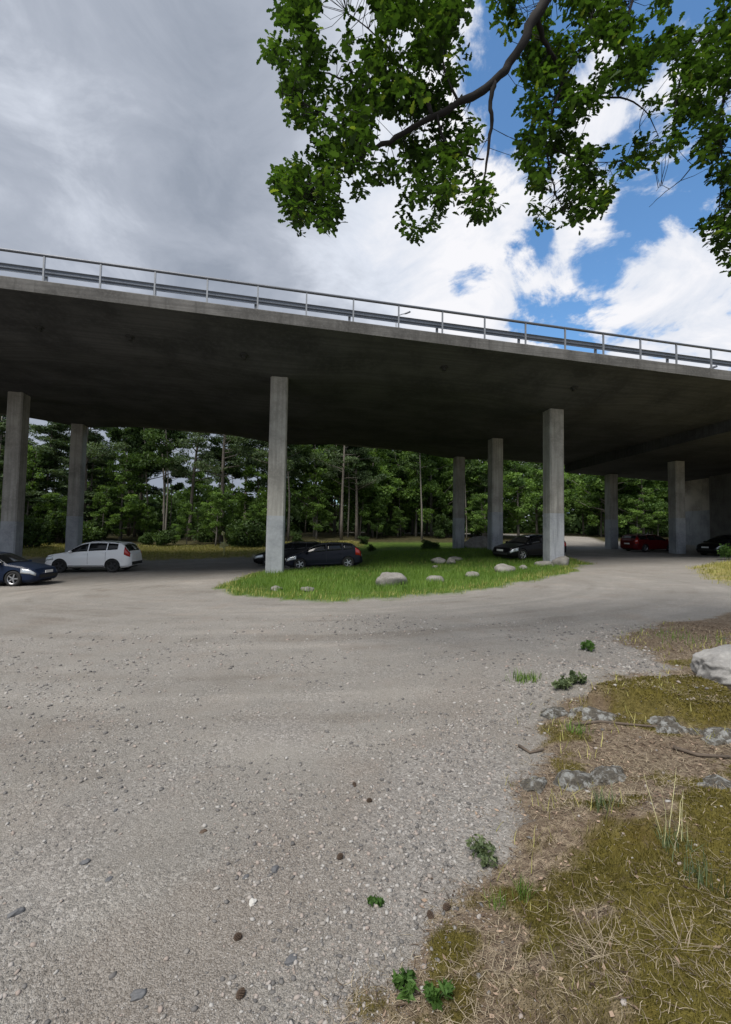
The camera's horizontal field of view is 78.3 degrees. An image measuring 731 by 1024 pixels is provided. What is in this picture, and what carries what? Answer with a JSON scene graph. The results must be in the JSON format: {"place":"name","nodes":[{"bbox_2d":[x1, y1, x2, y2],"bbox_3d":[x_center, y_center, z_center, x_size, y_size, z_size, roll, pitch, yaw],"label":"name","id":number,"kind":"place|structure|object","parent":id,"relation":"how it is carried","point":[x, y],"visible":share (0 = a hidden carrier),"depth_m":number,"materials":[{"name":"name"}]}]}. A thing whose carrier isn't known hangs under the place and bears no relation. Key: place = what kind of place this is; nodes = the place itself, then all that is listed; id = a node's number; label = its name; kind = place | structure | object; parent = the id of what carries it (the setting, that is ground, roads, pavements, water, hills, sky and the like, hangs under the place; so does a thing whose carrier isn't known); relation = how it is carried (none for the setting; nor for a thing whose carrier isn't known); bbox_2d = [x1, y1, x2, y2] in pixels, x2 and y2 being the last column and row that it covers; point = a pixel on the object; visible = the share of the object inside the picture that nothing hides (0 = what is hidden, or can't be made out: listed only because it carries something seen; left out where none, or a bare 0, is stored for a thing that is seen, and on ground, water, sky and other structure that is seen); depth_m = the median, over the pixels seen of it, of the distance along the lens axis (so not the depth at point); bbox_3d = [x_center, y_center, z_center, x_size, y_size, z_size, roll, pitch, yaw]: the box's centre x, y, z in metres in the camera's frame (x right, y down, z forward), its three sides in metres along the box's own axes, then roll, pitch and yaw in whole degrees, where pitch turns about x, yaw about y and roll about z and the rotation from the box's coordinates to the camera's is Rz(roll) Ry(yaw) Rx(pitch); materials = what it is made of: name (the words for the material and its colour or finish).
{"place":"outdoors","nodes":[
{"label":"outdoors","id":0,"kind":"place"},
{"bbox_2d":[0,530,730,1023],"bbox_3d":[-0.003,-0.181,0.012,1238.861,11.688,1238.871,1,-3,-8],"label":"ground","id":1,"kind":"structure","parent":0,"point":[612,588],"depth_m":2.92,"materials":[{"name":"grey gravel"}]},
{"bbox_2d":[0,416,38,541],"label":"spruce tree","id":2,"kind":"object","parent":1,"relation":"on","point":[2,431],"visible":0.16,"depth_m":40.45,"materials":[{"name":"green plant"}]},
{"bbox_2d":[0,551,57,585],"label":"parked car","id":3,"kind":"object","parent":1,"relation":"on","point":[16,570],"visible":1,"depth_m":19.37,"materials":[{"name":"blue paint"}]},
{"bbox_2d":[0,445,61,518],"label":"broadleaf tree","id":4,"kind":"object","parent":1,"relation":"on","point":[37,511],"visible":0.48,"depth_m":40.20,"materials":[{"name":"green plant"}]},
{"bbox_2d":[23,514,53,547],"bbox_3d":[-26.813,1.695,35.520,3.159,3.056,3.638,2,-3,-15],"label":"bush","id":5,"kind":"object","parent":1,"relation":"on","point":[31,538],"visible":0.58,"depth_m":35.68,"materials":[{"name":"green plant"}]},
{"bbox_2d":[2,421,88,530],"bbox_3d":[-29.328,-2.688,41.184,6.438,11.858,7.456,0,-3,19],"label":"spruce tree","id":6,"kind":"object","parent":1,"relation":"on","point":[59,442],"visible":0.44,"depth_m":40.93,"materials":[{"name":"green plant"}]},
{"bbox_2d":[30,435,68,519],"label":"spruce tree","id":7,"kind":"object","parent":1,"relation":"on","point":[46,439],"visible":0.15,"depth_m":53.59,"materials":[{"name":"green plant"}]},
{"bbox_2d":[43,509,66,542],"bbox_3d":[-27.513,1.477,40.020,3.663,3.388,3.780,0,-3,13],"label":"bush","id":8,"kind":"object","parent":1,"relation":"on","point":[55,531],"visible":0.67,"depth_m":39.19,"materials":[{"name":"green plant"}]},
{"bbox_2d":[37,422,130,520],"bbox_3d":[-26.238,-7.002,43.434,6.824,20.590,7.324,0,-3,15],"label":"pine tree","id":9,"kind":"object","parent":1,"relation":"on","point":[105,445],"visible":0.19,"depth_m":42.56,"materials":[{"name":"green plant"}]},
{"bbox_2d":[54,430,124,540],"bbox_3d":[-26.631,-2.430,43.969,6.316,11.439,6.914,4,-4,-43],"label":"spruce tree","id":10,"kind":"object","parent":1,"relation":"on","point":[93,437],"visible":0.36,"depth_m":43.97,"materials":[{"name":"green plant"}]},
{"bbox_2d":[45,540,141,572],"bbox_3d":[-15.484,2.500,25.721,4.694,1.758,2.312,0,-2,-5],"label":"parked car","id":11,"kind":"object","parent":1,"relation":"on","point":[113,556],"visible":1,"depth_m":24.89,"materials":[{"name":"white paint"}]},
{"bbox_2d":[82,519,107,542],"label":"bush","id":12,"kind":"object","parent":1,"relation":"on","point":[91,532],"visible":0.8,"depth_m":40.88,"materials":[{"name":"green plant"}]},
{"bbox_2d":[87,485,124,540],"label":"broadleaf tree","id":13,"kind":"object","parent":1,"relation":"on","point":[104,493],"visible":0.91,"depth_m":42.18,"materials":[{"name":"green plant"}]},
{"bbox_2d":[105,427,144,538],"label":"thin tree","id":14,"kind":"object","parent":1,"relation":"on","point":[114,434],"visible":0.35,"depth_m":47.16,"materials":[{"name":"green plant"}]},
{"bbox_2d":[100,450,154,539],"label":"broadleaf tree","id":15,"kind":"object","parent":1,"relation":"on","point":[130,463],"visible":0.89,"depth_m":43.72,"materials":[{"name":"green plant"}]},
{"bbox_2d":[92,429,165,536],"bbox_3d":[-25.602,-3.496,50.595,7.650,13.834,8.338,-1,-3,34],"label":"spruce tree","id":16,"kind":"object","parent":1,"relation":"on","point":[153,490],"visible":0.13,"depth_m":49.89,"materials":[{"name":"green plant"}]},
{"bbox_2d":[122,428,156,530],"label":"thin tree","id":17,"kind":"object","parent":1,"relation":"on","point":[133,439],"visible":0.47,"depth_m":46.99,"materials":[{"name":"green plant"}]},
{"bbox_2d":[133,503,162,533],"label":"broadleaf tree","id":18,"kind":"object","parent":1,"relation":"on","point":[143,515],"visible":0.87,"depth_m":44.56,"materials":[{"name":"green plant"}]},
{"bbox_2d":[140,428,180,529],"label":"thin tree","id":19,"kind":"object","parent":1,"relation":"on","point":[151,431],"visible":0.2,"depth_m":45.01,"materials":[{"name":"green plant"}]},
{"bbox_2d":[152,529,176,545],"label":"bush","id":20,"kind":"object","parent":1,"relation":"on","point":[162,538],"visible":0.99,"depth_m":41.04,"materials":[{"name":"green plant"}]},
{"bbox_2d":[143,429,191,531],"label":"thin tree","id":21,"kind":"object","parent":1,"relation":"on","point":[161,435],"visible":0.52,"depth_m":43.63,"materials":[{"name":"green plant"}]},
{"bbox_2d":[154,444,184,528],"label":"thin tree","id":22,"kind":"object","parent":1,"relation":"on","point":[179,486],"visible":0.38,"depth_m":49.63,"materials":[{"name":"green plant"}]},
{"bbox_2d":[170,503,197,544],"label":"broadleaf tree","id":23,"kind":"object","parent":1,"relation":"on","point":[180,528],"visible":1,"depth_m":41.77,"materials":[{"name":"green plant"}]},
{"bbox_2d":[174,471,210,531],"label":"broadleaf tree","id":24,"kind":"object","parent":1,"relation":"on","point":[199,485],"visible":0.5,"depth_m":58.10,"materials":[{"name":"green plant"}]},
{"bbox_2d":[153,431,232,540],"bbox_3d":[-17.365,-5.782,45.797,8.374,18.503,6.745,2,-3,-19],"label":"pine tree","id":25,"kind":"object","parent":1,"relation":"on","point":[198,441],"visible":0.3,"depth_m":45.49,"materials":[{"name":"green plant"}]},
{"bbox_2d":[191,523,215,542],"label":"bush","id":26,"kind":"object","parent":1,"relation":"on","point":[200,533],"visible":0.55,"depth_m":44.51,"materials":[{"name":"green plant"}]},
{"bbox_2d":[168,433,258,542],"bbox_3d":[-13.757,-6.135,44.329,6.964,19.483,8.799,-1,-3,30],"label":"pine tree","id":27,"kind":"object","parent":1,"relation":"on","point":[238,451],"visible":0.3,"depth_m":44.14,"materials":[{"name":"green plant"}]},
{"bbox_2d":[197,487,238,544],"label":"broadleaf tree","id":28,"kind":"object","parent":1,"relation":"on","point":[215,520],"visible":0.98,"depth_m":42.11,"materials":[{"name":"green plant"}]},
{"bbox_2d":[206,435,235,539],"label":"thin tree","id":29,"kind":"object","parent":1,"relation":"on","point":[215,441],"visible":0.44,"depth_m":46.55,"materials":[{"name":"green plant"}]},
{"bbox_2d":[225,518,262,546],"bbox_3d":[-11.229,2.012,41.690,3.638,3.056,3.159,2,-3,-21],"label":"bush","id":30,"kind":"object","parent":1,"relation":"on","point":[235,531],"visible":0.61,"depth_m":41.09,"materials":[{"name":"green plant"}]},
{"bbox_2d":[229,449,267,520],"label":"broadleaf tree","id":31,"kind":"object","parent":1,"relation":"on","point":[249,486],"visible":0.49,"depth_m":53.08,"materials":[{"name":"green plant"}]},
{"bbox_2d":[239,522,265,546],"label":"bush","id":32,"kind":"object","parent":1,"relation":"on","point":[257,538],"visible":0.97,"depth_m":40.55,"materials":[{"name":"green plant"}]},
{"bbox_2d":[243,439,310,487],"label":"pine tree","id":33,"kind":"object","parent":1,"relation":"on","point":[265,468],"visible":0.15,"depth_m":46.67,"materials":[{"name":"green plant"}]},
{"bbox_2d":[241,444,313,543],"bbox_3d":[-8.731,-6.512,44.219,7.044,20.199,6.563,0,-3,23],"label":"pine tree","id":34,"kind":"object","parent":1,"relation":"on","point":[265,454],"visible":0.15,"depth_m":43.50,"materials":[{"name":"green plant"}]},
{"bbox_2d":[253,541,319,564],"bbox_3d":[-4.897,2.689,29.416,4.654,1.493,2.220,-1,-1,-7],"label":"parked car","id":35,"kind":"object","parent":1,"relation":"on","point":[293,547],"visible":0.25,"depth_m":28.63,"materials":[{"name":"black paint"}]},
{"bbox_2d":[265,441,312,540],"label":"thin tree","id":36,"kind":"object","parent":1,"relation":"on","point":[300,449],"visible":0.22,"depth_m":44.88,"materials":[{"name":"green plant"}]},
{"bbox_2d":[286,444,337,535],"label":"broadleaf tree","id":37,"kind":"object","parent":1,"relation":"on","point":[296,488],"visible":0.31,"depth_m":48.98,"materials":[{"name":"green plant"}]},
{"bbox_2d":[305,486,335,538],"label":"broadleaf tree","id":38,"kind":"object","parent":1,"relation":"on","point":[315,509],"visible":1,"depth_m":46.15,"materials":[{"name":"green plant"}]},
{"bbox_2d":[285,542,362,568],"bbox_3d":[-2.369,2.471,25.560,4.304,1.490,2.206,-2,-5,-5],"label":"parked car","id":39,"kind":"object","parent":1,"relation":"on","point":[346,554],"visible":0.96,"depth_m":24.74,"materials":[{"name":"black paint"}]},
{"bbox_2d":[306,446,371,539],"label":"pine tree","id":40,"kind":"object","parent":1,"relation":"on","point":[360,474],"visible":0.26,"depth_m":45.31,"materials":[{"name":"green plant"}]},
{"bbox_2d":[330,445,365,536],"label":"thin tree","id":41,"kind":"object","parent":1,"relation":"on","point":[359,465],"visible":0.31,"depth_m":47.27,"materials":[{"name":"green plant"}]},
{"bbox_2d":[37,459,667,533],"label":"distant wood","id":42,"kind":"object","parent":1,"relation":"on","point":[572,524],"visible":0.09,"depth_m":70.27,"materials":[{"name":"green plant"}]},
{"bbox_2d":[321,447,389,539],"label":"pine tree","id":43,"kind":"object","parent":1,"relation":"on","point":[372,480],"visible":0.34,"depth_m":47.04,"materials":[{"name":"green plant"}]},
{"bbox_2d":[329,447,396,535],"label":"broadleaf tree","id":44,"kind":"object","parent":1,"relation":"on","point":[368,491],"visible":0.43,"depth_m":49.36,"materials":[{"name":"green plant"}]},
{"bbox_2d":[0,275,730,572],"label":"road bridge","id":45,"kind":"structure","parent":1,"relation":"on","point":[80,360],"depth_m":24.39,"materials":[{"name":"concrete"}]},
{"bbox_2d":[0,262,730,366],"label":"guard rail","id":46,"kind":"object","parent":45,"relation":"on","point":[518,336],"visible":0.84,"depth_m":19.50,"materials":[{"name":"metal"}]},
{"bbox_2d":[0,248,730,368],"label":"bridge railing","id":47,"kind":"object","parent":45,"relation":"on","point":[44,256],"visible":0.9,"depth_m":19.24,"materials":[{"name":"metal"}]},
{"bbox_2d":[333,448,405,535],"bbox_3d":[1.164,-4.100,53.928,7.202,15.209,8.963,-1,-3,38],"label":"broadleaf tree","id":48,"kind":"object","parent":1,"relation":"on","point":[375,451],"visible":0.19,"depth_m":52.64,"materials":[{"name":"green plant"}]},
{"bbox_2d":[362,496,388,537],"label":"broadleaf tree","id":49,"kind":"object","parent":1,"relation":"on","point":[381,508],"visible":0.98,"depth_m":48.40,"materials":[{"name":"green plant"}]},
{"bbox_2d":[375,572,406,585],"bbox_3d":[0.839,2.315,14.953,1.213,0.602,0.882,2,-3,-21],"label":"boulder","id":50,"kind":"object","parent":1,"relation":"on","point":[390,578],"visible":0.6,"depth_m":14.60,"materials":[{"name":"stone"}]},
{"bbox_2d":[385,506,409,537],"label":"broadleaf tree","id":51,"kind":"object","parent":1,"relation":"on","point":[401,520],"visible":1,"depth_m":50.33,"materials":[{"name":"green plant"}]},
{"bbox_2d":[387,450,409,536],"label":"thin tree","id":52,"kind":"object","parent":1,"relation":"on","point":[400,468],"visible":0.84,"depth_m":52.91,"materials":[{"name":"green plant"}]},
{"bbox_2d":[391,965,419,1003],"bbox_3d":[0.139,1.634,1.548,0.101,0.081,0.119,1,-3,-8],"label":"weed","id":53,"kind":"object","parent":1,"relation":"on","point":[408,982],"visible":1,"depth_m":1.54,"materials":[{"name":"green plant"}]},
{"bbox_2d":[378,453,439,534],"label":"broadleaf tree","id":54,"kind":"object","parent":1,"relation":"on","point":[404,506],"visible":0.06,"depth_m":57.37,"materials":[{"name":"green plant"}]},
{"bbox_2d":[385,451,448,535],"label":"broadleaf tree","id":55,"kind":"object","parent":1,"relation":"on","point":[414,495],"visible":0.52,"depth_m":52.54,"materials":[{"name":"green plant"}]},
{"bbox_2d":[404,452,436,539],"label":"thin tree","id":56,"kind":"object","parent":1,"relation":"on","point":[413,459],"visible":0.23,"depth_m":49.37,"materials":[{"name":"green plant"}]},
{"bbox_2d":[400,452,470,535],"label":"broadleaf tree","id":57,"kind":"object","parent":1,"relation":"on","point":[435,485],"visible":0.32,"depth_m":54.45,"materials":[{"name":"green plant"}]},
{"bbox_2d":[422,977,454,1011],"bbox_3d":[0.248,1.616,1.500,0.114,0.084,0.085,1,-3,-8],"label":"weed","id":58,"kind":"object","parent":1,"relation":"on","point":[433,995],"visible":1,"depth_m":1.50,"materials":[{"name":"green plant"}]},
{"bbox_2d":[431,513,452,537],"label":"bush","id":59,"kind":"object","parent":1,"relation":"on","point":[446,525],"visible":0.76,"depth_m":52.49,"materials":[{"name":"green plant"}]},
{"bbox_2d":[441,464,480,521],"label":"broadleaf tree","id":60,"kind":"object","parent":1,"relation":"on","point":[447,509],"visible":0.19,"depth_m":54.11,"materials":[{"name":"green plant"}]},
{"bbox_2d":[464,536,486,548],"bbox_3d":[9.204,2.670,36.089,2.994,1.515,1.877,1,-3,-8],"label":"boulder","id":61,"kind":"object","parent":1,"relation":"on","point":[477,541],"visible":0.51,"depth_m":35.46,"materials":[{"name":"stone"}]},
{"bbox_2d":[465,492,487,535],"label":"broadleaf tree","id":62,"kind":"object","parent":1,"relation":"on","point":[480,520],"visible":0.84,"depth_m":48.76,"materials":[{"name":"green plant"}]},
{"bbox_2d":[465,834,495,859],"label":"weed","id":63,"kind":"object","parent":1,"relation":"on","point":[479,844],"visible":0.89,"depth_m":2.21,"materials":[{"name":"green plant"}]},
{"bbox_2d":[256,0,730,276],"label":"oak tree","id":64,"kind":"object","parent":1,"relation":"on","point":[542,68],"visible":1,"depth_m":5.04,"materials":[{"name":"green plant"}]},
{"bbox_2d":[465,459,528,536],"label":"broadleaf tree","id":65,"kind":"object","parent":1,"relation":"on","point":[507,486],"visible":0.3,"depth_m":50.79,"materials":[{"name":"green plant"}]},
{"bbox_2d":[309,620,730,1023],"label":"dry straw","id":66,"kind":"object","parent":1,"relation":"on","point":[568,801],"visible":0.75,"depth_m":1.73,"materials":[{"name":"beige plant"}]},
{"bbox_2d":[503,460,539,535],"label":"broadleaf tree","id":67,"kind":"object","parent":1,"relation":"on","point":[528,501],"visible":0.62,"depth_m":50.53,"materials":[{"name":"green plant"}]},
{"bbox_2d":[324,620,730,1023],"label":"leaf litter","id":68,"kind":"object","parent":1,"relation":"on","point":[543,967],"visible":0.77,"depth_m":2.23,"materials":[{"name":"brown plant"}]},
{"bbox_2d":[492,534,565,559],"bbox_3d":[10.216,2.124,27.931,4.774,1.460,2.238,-1,-1,-25],"label":"parked car","id":69,"kind":"object","parent":1,"relation":"on","point":[520,547],"visible":0.73,"depth_m":26.97,"materials":[{"name":"black paint"}]},
{"bbox_2d":[518,463,542,533],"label":"broadleaf tree","id":70,"kind":"object","parent":1,"relation":"on","point":[530,465],"visible":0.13,"depth_m":68.34,"materials":[{"name":"green plant"}]},
{"bbox_2d":[520,775,546,793],"bbox_3d":[1.069,1.774,2.806,0.202,0.199,0.191,2,-3,-26],"label":"rock","id":71,"kind":"object","parent":1,"relation":"on","point":[534,781],"visible":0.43,"depth_m":2.81,"materials":[{"name":"grey stone"}]},
{"bbox_2d":[348,660,730,1023],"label":"moss","id":72,"kind":"object","parent":1,"relation":"on","point":[635,797],"visible":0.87,"depth_m":1.75,"materials":[{"name":"plant"}]},
{"bbox_2d":[525,465,571,520],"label":"broadleaf tree","id":73,"kind":"object","parent":1,"relation":"on","point":[537,474],"visible":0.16,"depth_m":62.33,"materials":[{"name":"green plant"}]},
{"bbox_2d":[540,706,568,719],"bbox_3d":[1.661,1.786,3.842,0.338,0.192,0.222,1,-3,9],"label":"rock","id":74,"kind":"object","parent":1,"relation":"on","point":[550,712],"visible":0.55,"depth_m":3.81,"materials":[{"name":"grey stone"}]},
{"bbox_2d":[553,770,594,791],"bbox_3d":[1.326,1.738,2.832,0.333,0.205,0.248,2,-3,-14],"label":"rock","id":75,"kind":"object","parent":1,"relation":"on","point":[570,779],"visible":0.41,"depth_m":2.78,"materials":[{"name":"grey stone"}]},
{"bbox_2d":[564,473,600,534],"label":"broadleaf tree","id":76,"kind":"object","parent":1,"relation":"on","point":[581,476],"visible":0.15,"depth_m":65.29,"materials":[{"name":"green plant"}]},
{"bbox_2d":[567,706,619,720],"bbox_3d":[1.919,1.756,3.746,0.474,0.238,0.283,1,-3,3],"label":"rock","id":77,"kind":"object","parent":1,"relation":"on","point":[591,713],"visible":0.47,"depth_m":3.71,"materials":[{"name":"grey stone"}]},
{"bbox_2d":[567,475,622,536],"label":"broadleaf tree","id":78,"kind":"object","parent":1,"relation":"on","point":[592,516],"visible":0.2,"depth_m":57.47,"materials":[{"name":"green plant"}]},
{"bbox_2d":[536,893,656,1011],"bbox_3d":[0.801,1.437,1.471,0.347,0.111,0.363,3,-3,-29],"label":"grass tuft","id":79,"kind":"object","parent":1,"relation":"on","point":[590,945],"visible":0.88,"depth_m":1.51,"materials":[{"name":"plant"}]},
{"bbox_2d":[579,779,619,817],"bbox_3d":[1.198,1.441,2.287,0.230,0.124,0.224,1,-3,-8],"label":"grass tuft","id":80,"kind":"object","parent":1,"relation":"on","point":[596,800],"visible":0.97,"depth_m":2.28,"materials":[{"name":"green plant"}]},
{"bbox_2d":[479,619,730,1022],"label":"thin grass","id":81,"kind":"structure","parent":1,"relation":"on","point":[595,756],"depth_m":3.39,"materials":[{"name":"plant"}]},
{"bbox_2d":[564,473,649,522],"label":"broadleaf tree","id":82,"kind":"object","parent":1,"relation":"on","point":[599,492],"visible":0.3,"depth_m":55.46,"materials":[{"name":"green plant"}]},
{"bbox_2d":[590,765,626,785],"bbox_3d":[1.539,1.705,2.844,0.307,0.173,0.201,1,-3,-3],"label":"rock","id":83,"kind":"object","parent":1,"relation":"on","point":[605,774],"visible":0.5,"depth_m":2.81,"materials":[{"name":"grey stone"}]},
{"bbox_2d":[625,494,656,532],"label":"broadleaf tree","id":84,"kind":"object","parent":1,"relation":"on","point":[636,512],"visible":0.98,"depth_m":51.19,"materials":[{"name":"green plant"}]},
{"bbox_2d":[618,480,666,531],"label":"broadleaf tree","id":85,"kind":"object","parent":1,"relation":"on","point":[653,484],"visible":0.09,"depth_m":55.09,"materials":[{"name":"green plant"}]},
{"bbox_2d":[618,477,667,533],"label":"broadleaf tree","id":86,"kind":"object","parent":1,"relation":"on","point":[655,508],"visible":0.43,"depth_m":52.63,"materials":[{"name":"green plant"}]},
{"bbox_2d":[620,533,668,551],"bbox_3d":[24.135,2.582,38.335,4.654,1.493,2.220,0,-1,-17],"label":"parked car","id":87,"kind":"object","parent":1,"relation":"on","point":[640,541],"visible":0.91,"depth_m":37.44,"materials":[{"name":"red paint"}]},
{"bbox_2d":[647,716,688,733],"bbox_3d":[2.383,1.746,3.551,0.340,0.241,0.287,3,-3,-31],"label":"rock","id":88,"kind":"object","parent":1,"relation":"on","point":[668,724],"visible":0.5,"depth_m":3.50,"materials":[{"name":"grey stone"}]},
{"bbox_2d":[618,888,730,976],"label":"grass tuft","id":89,"kind":"object","parent":1,"relation":"on","point":[676,933],"visible":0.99,"depth_m":1.49,"materials":[{"name":"plant"}]},
{"bbox_2d":[652,812,710,852],"bbox_3d":[1.346,1.393,1.946,0.260,0.116,0.192,1,-3,-8],"label":"grass tuft","id":90,"kind":"object","parent":1,"relation":"on","point":[667,842],"visible":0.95,"depth_m":1.94,"materials":[{"name":"green plant"}]},
{"bbox_2d":[662,845,730,898],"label":"grass tuft","id":91,"kind":"object","parent":1,"relation":"on","point":[701,876],"visible":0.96,"depth_m":1.72,"materials":[{"name":"green plant"}]},
{"bbox_2d":[685,478,709,545],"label":"abutment wall","id":92,"kind":"structure","parent":1,"relation":"on","point":[697,513],"depth_m":43.26,"materials":[{"name":"concrete"}]},
{"bbox_2d":[690,644,730,689],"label":"boulder","id":93,"kind":"object","parent":1,"relation":"on","point":[714,664],"visible":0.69,"depth_m":4.35,"materials":[{"name":"stone"}]},
{"bbox_2d":[696,534,730,555],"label":"parked car","id":94,"kind":"object","parent":1,"relation":"on","point":[711,546],"visible":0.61,"depth_m":32.47,"materials":[{"name":"black paint"}]},
{"bbox_2d":[697,774,730,789],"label":"rock","id":95,"kind":"object","parent":1,"relation":"on","point":[712,779],"visible":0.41,"depth_m":2.59,"materials":[{"name":"grey stone"}]},
{"bbox_2d":[700,727,730,745],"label":"rock","id":96,"kind":"object","parent":1,"relation":"on","point":[722,736],"visible":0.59,"depth_m":3.34,"materials":[{"name":"grey stone"}]},
{"bbox_2d":[709,473,730,538],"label":"abutment wall","id":97,"kind":"structure","parent":1,"relation":"on","point":[720,501],"depth_m":40.28,"materials":[{"name":"concrete"}]},
{"bbox_2d":[0,0,730,520],"label":"sky","id":98,"kind":"structure","parent":0,"point":[149,134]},
{"bbox_2d":[22,540,730,601],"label":"dry grass","id":99,"kind":"structure","parent":0,"point":[185,549],"depth_m":32.70,"materials":[{"name":"green plant"}]},
{"bbox_2d":[212,546,592,601],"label":"grass","id":100,"kind":"structure","parent":0,"point":[346,582],"depth_m":18.67,"materials":[{"name":"green plant"}]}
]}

